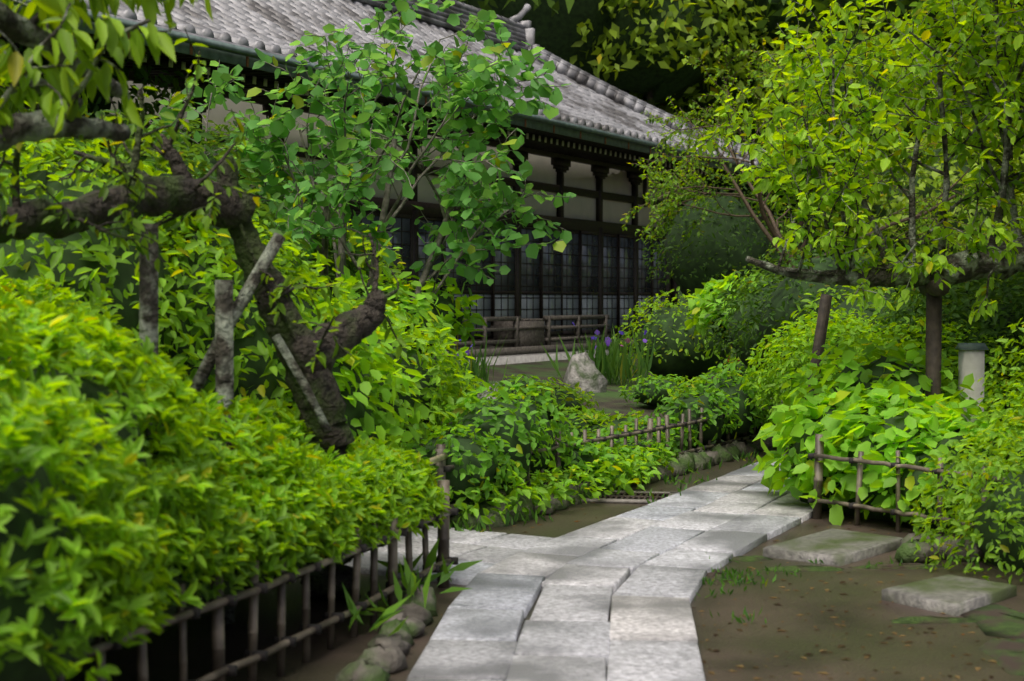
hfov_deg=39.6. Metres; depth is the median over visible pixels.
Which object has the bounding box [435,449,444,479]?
wooden gate post
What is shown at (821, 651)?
soil litter
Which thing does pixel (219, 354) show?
wisteria prop poles
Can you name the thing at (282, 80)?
hall rafters
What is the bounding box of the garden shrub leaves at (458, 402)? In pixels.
[0,0,1023,583]
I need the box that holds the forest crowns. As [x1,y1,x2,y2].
[456,0,1023,294]
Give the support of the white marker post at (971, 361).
on the ground at (917, 659)
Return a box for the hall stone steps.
[459,350,608,364]
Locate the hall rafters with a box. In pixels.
[0,27,740,179]
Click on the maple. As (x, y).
(755, 74)
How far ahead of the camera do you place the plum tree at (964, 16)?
10.35 m
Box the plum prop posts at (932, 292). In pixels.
[805,278,949,409]
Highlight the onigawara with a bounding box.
[509,4,539,61]
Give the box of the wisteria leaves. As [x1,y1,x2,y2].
[0,38,409,372]
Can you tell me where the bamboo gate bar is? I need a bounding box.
[412,454,447,465]
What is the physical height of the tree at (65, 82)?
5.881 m
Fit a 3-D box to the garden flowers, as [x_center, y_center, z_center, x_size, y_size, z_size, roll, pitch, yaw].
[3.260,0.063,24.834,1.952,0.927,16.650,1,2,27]
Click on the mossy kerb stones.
(382, 657)
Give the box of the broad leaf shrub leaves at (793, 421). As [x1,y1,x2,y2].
[272,266,1023,531]
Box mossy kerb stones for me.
[335,436,984,680]
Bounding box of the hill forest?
[459,0,1023,289]
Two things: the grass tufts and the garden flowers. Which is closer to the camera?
the grass tufts
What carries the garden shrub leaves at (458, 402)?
attached to the garden shrubs at (690, 366)
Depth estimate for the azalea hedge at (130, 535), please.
4.97 m
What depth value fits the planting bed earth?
19.77 m
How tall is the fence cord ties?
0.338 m
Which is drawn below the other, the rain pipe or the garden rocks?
the garden rocks
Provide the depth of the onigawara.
30.18 m
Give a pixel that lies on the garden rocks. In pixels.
(584, 372)
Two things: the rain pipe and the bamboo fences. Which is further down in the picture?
the bamboo fences
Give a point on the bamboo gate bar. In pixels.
(438, 458)
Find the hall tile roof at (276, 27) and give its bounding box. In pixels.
[80,0,761,165]
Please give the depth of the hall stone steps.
22.68 m
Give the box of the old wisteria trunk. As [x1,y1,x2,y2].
[0,28,402,601]
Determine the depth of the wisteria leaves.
6.51 m
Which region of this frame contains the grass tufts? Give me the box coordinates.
[342,446,982,635]
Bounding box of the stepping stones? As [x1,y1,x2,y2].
[763,528,1016,616]
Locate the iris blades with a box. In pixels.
[432,322,655,387]
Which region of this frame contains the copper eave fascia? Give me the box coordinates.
[10,0,765,172]
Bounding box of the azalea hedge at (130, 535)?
[0,273,449,680]
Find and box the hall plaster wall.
[66,81,670,227]
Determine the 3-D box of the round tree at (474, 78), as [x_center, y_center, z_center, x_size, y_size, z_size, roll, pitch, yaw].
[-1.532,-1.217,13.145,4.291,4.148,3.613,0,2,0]
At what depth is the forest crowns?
37.12 m
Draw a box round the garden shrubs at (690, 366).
[0,50,1023,570]
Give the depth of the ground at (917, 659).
6.49 m
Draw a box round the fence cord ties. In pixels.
[73,405,989,680]
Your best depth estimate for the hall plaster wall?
26.20 m
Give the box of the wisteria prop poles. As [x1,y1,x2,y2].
[139,223,331,623]
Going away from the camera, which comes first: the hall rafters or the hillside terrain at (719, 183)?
the hall rafters
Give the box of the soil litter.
[449,472,1015,680]
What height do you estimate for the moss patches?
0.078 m
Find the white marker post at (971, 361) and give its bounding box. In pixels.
[958,350,984,426]
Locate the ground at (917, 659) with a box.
[65,432,1023,680]
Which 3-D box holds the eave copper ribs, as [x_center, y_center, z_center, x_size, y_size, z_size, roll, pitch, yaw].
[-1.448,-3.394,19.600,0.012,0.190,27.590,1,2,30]
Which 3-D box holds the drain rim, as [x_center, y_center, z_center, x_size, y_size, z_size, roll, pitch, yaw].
[0.845,1.187,10.795,0.840,0.024,0.540,0,2,10]
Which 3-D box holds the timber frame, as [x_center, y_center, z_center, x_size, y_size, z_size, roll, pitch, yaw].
[-5.246,-1.271,20.975,4.960,4.370,27.230,1,2,30]
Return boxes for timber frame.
[67,69,677,352]
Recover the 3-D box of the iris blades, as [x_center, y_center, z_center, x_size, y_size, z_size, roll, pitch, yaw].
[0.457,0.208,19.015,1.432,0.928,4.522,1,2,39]
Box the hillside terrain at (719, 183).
[620,66,1023,310]
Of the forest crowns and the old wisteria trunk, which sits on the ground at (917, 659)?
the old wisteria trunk
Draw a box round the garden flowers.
[457,322,739,361]
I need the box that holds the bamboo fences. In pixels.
[55,398,1004,680]
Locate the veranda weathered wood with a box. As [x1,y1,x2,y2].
[428,315,635,362]
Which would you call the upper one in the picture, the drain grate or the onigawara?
the onigawara
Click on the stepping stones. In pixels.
(953, 595)
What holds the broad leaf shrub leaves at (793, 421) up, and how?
on the ground at (917, 659)
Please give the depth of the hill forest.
36.65 m
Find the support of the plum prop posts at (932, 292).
on the ground at (917, 659)
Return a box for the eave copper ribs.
[127,32,742,168]
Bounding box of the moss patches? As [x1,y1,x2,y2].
[705,555,1023,675]
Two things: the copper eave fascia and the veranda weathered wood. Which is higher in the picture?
the copper eave fascia
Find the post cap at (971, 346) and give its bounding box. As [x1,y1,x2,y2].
[955,343,988,349]
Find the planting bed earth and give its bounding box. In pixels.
[412,352,751,525]
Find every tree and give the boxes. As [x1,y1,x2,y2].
[0,0,212,161]
[148,0,575,300]
[687,0,1023,324]
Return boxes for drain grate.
[587,492,669,499]
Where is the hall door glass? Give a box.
[349,214,665,292]
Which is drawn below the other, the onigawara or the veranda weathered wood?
the veranda weathered wood
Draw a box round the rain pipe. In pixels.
[643,170,646,206]
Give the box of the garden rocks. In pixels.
[416,351,607,498]
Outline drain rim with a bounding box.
[581,490,678,503]
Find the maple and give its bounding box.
[620,36,1023,267]
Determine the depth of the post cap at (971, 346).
10.75 m
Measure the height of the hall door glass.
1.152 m

